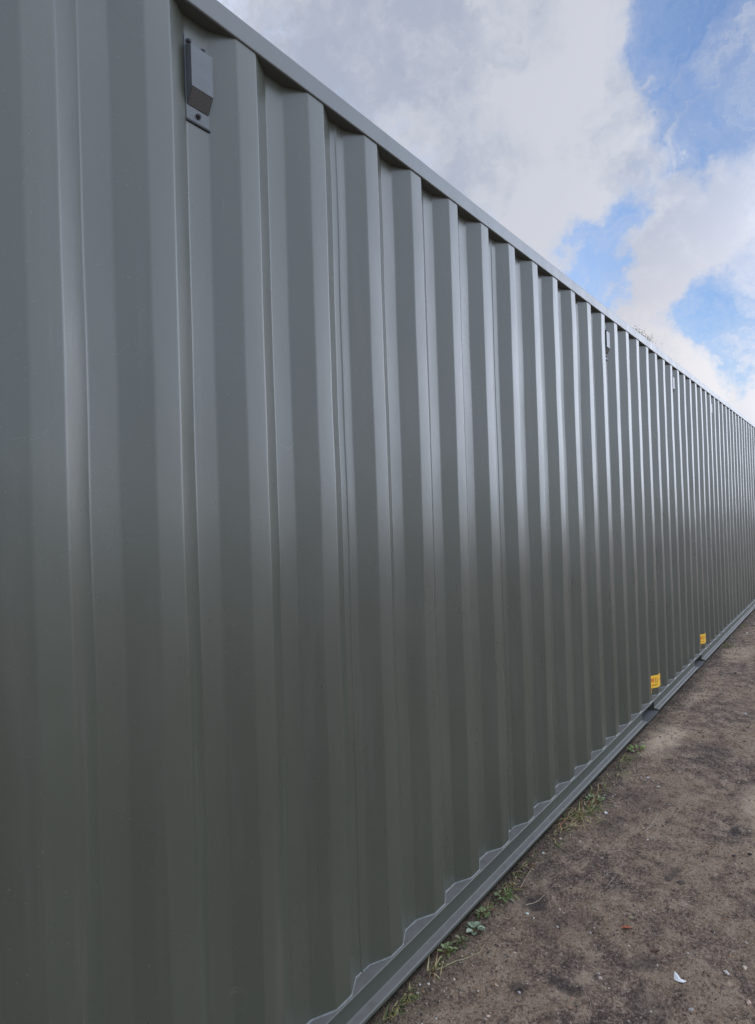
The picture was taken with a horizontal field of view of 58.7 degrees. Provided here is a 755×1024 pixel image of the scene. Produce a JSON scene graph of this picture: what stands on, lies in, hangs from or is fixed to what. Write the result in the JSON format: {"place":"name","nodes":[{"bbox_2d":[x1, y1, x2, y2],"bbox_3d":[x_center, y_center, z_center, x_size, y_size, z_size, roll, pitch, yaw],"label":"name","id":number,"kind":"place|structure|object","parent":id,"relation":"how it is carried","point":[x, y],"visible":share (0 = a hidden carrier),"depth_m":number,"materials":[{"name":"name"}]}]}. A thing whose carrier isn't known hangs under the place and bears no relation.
{"place":"outdoors","nodes":[
{"label":"outdoors","id":0,"kind":"place"},
{"bbox_2d":[217,0,754,423],"label":"sky","id":1,"kind":"structure","parent":0,"point":[614,139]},
{"bbox_2d":[366,609,754,1023],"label":"ground","id":2,"kind":"structure","parent":0,"point":[643,983],"depth_m":2.62,"materials":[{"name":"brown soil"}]},
{"bbox_2d":[0,0,754,1023],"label":"shipping container","id":3,"kind":"object","parent":2,"relation":"on","point":[376,556],"visible":1,"depth_m":1.86,"materials":[{"name":"grey metal"}]},
{"bbox_2d":[374,993,410,1023],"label":"grass tuft","id":4,"kind":"object","parent":2,"relation":"on","point":[396,1012],"visible":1,"depth_m":2.06,"materials":[{"name":"green plant"}]},
{"bbox_2d":[402,981,421,1003],"bbox_3d":[0.115,1.532,2.145,0.063,0.050,0.113,-2,-1,35],"label":"grass tuft","id":5,"kind":"object","parent":2,"relation":"on","point":[409,996],"visible":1,"depth_m":2.13,"materials":[{"name":"green plant"}]},
{"bbox_2d":[427,950,451,979],"bbox_3d":[0.192,1.523,2.246,0.096,0.065,0.139,-2,-1,35],"label":"grass tuft","id":6,"kind":"object","parent":2,"relation":"on","point":[436,964],"visible":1,"depth_m":2.26,"materials":[{"name":"beige plant"}]},
{"bbox_2d":[437,942,457,959],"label":"weed","id":7,"kind":"object","parent":2,"relation":"on","point":[447,946],"visible":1,"depth_m":2.34,"materials":[{"name":"green plant"}]},
{"bbox_2d":[452,935,466,947],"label":"weed","id":8,"kind":"object","parent":2,"relation":"on","point":[459,940],"visible":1,"depth_m":2.38,"materials":[{"name":"green plant"}]},
{"bbox_2d":[437,945,484,969],"bbox_3d":[0.294,1.536,2.309,0.228,0.007,0.020,-2,-1,-35],"label":"dry stalk","id":9,"kind":"object","parent":2,"relation":"on","point":[461,959],"visible":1,"depth_m":2.30,"materials":[{"name":"brown plant"}]},
{"bbox_2d":[466,921,484,934],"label":"weed","id":10,"kind":"object","parent":2,"relation":"on","point":[472,926],"visible":1,"depth_m":2.46,"materials":[{"name":"green plant"}]},
{"bbox_2d":[475,906,489,918],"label":"weed","id":11,"kind":"object","parent":2,"relation":"on","point":[483,908],"visible":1,"depth_m":2.55,"materials":[{"name":"green plant"}]},
{"bbox_2d":[484,902,503,910],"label":"grass tuft","id":12,"kind":"object","parent":2,"relation":"on","point":[491,905],"visible":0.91,"depth_m":2.61,"materials":[{"name":"green plant"}]},
{"bbox_2d":[493,888,513,901],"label":"weed","id":13,"kind":"object","parent":2,"relation":"on","point":[509,893],"visible":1,"depth_m":2.66,"materials":[{"name":"green plant"}]},
{"bbox_2d":[498,882,528,899],"bbox_3d":[0.537,1.526,2.707,0.112,0.053,0.138,-2,-1,35],"label":"grass tuft","id":14,"kind":"object","parent":2,"relation":"on","point":[510,888],"visible":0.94,"depth_m":2.72,"materials":[{"name":"green plant"}]},
{"bbox_2d":[511,859,534,877],"bbox_3d":[0.627,1.520,2.861,0.070,0.046,0.177,-2,-1,35],"label":"grass tuft","id":15,"kind":"object","parent":2,"relation":"on","point":[524,868],"visible":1,"depth_m":2.87,"materials":[{"name":"green plant"}]},
{"bbox_2d":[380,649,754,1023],"bbox_3d":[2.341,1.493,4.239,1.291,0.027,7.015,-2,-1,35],"label":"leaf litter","id":16,"kind":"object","parent":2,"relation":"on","point":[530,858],"visible":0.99,"depth_m":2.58,"materials":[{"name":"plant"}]},
{"bbox_2d":[553,811,592,835],"bbox_3d":[0.969,1.526,3.267,0.193,0.060,0.346,-2,-1,35],"label":"grass tuft","id":17,"kind":"object","parent":2,"relation":"on","point":[572,821],"visible":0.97,"depth_m":3.28,"materials":[{"name":"green plant"}]},
{"bbox_2d":[557,793,614,824],"bbox_3d":[1.078,1.517,3.389,0.261,0.082,0.422,-2,-1,35],"label":"grass tuft","id":18,"kind":"object","parent":2,"relation":"on","point":[590,805],"visible":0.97,"depth_m":3.42,"materials":[{"name":"green plant"}]},
{"bbox_2d":[585,794,604,801],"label":"weed","id":19,"kind":"object","parent":2,"relation":"on","point":[594,796],"visible":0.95,"depth_m":3.55,"materials":[{"name":"green plant"}]},
{"bbox_2d":[584,783,613,800],"bbox_3d":[1.192,1.506,3.644,0.165,0.062,0.230,-2,-1,15],"label":"grass tuft","id":20,"kind":"object","parent":2,"relation":"on","point":[593,793],"visible":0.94,"depth_m":3.64,"materials":[{"name":"green plant"}]},
{"bbox_2d":[607,766,632,781],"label":"grass tuft","id":21,"kind":"object","parent":2,"relation":"on","point":[622,773],"visible":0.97,"depth_m":3.89,"materials":[{"name":"green plant"}]},
{"bbox_2d":[618,753,643,764],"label":"grass tuft","id":22,"kind":"object","parent":2,"relation":"on","point":[628,758],"visible":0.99,"depth_m":4.09,"materials":[{"name":"green plant"}]},
{"bbox_2d":[628,745,644,753],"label":"weed","id":23,"kind":"object","parent":2,"relation":"on","point":[642,747],"visible":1,"depth_m":4.25,"materials":[{"name":"green plant"}]},
{"bbox_2d":[634,326,655,343],"bbox_3d":[13.247,-3.853,32.950,3.693,10.700,3.337,-2,-1,-11],"label":"tree","id":24,"kind":"object","parent":2,"relation":"on","point":[644,335],"visible":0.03,"depth_m":32.94,"materials":[{"name":"grey plant"}]},
{"bbox_2d":[674,971,685,982],"bbox_3d":[0.977,1.504,2.166,0.038,0.019,0.020,-2,-1,35],"label":"paper scrap","id":25,"kind":"object","parent":2,"relation":"on","point":[677,977],"visible":1,"depth_m":2.17,"materials":[{"name":"white paper"}]}
]}

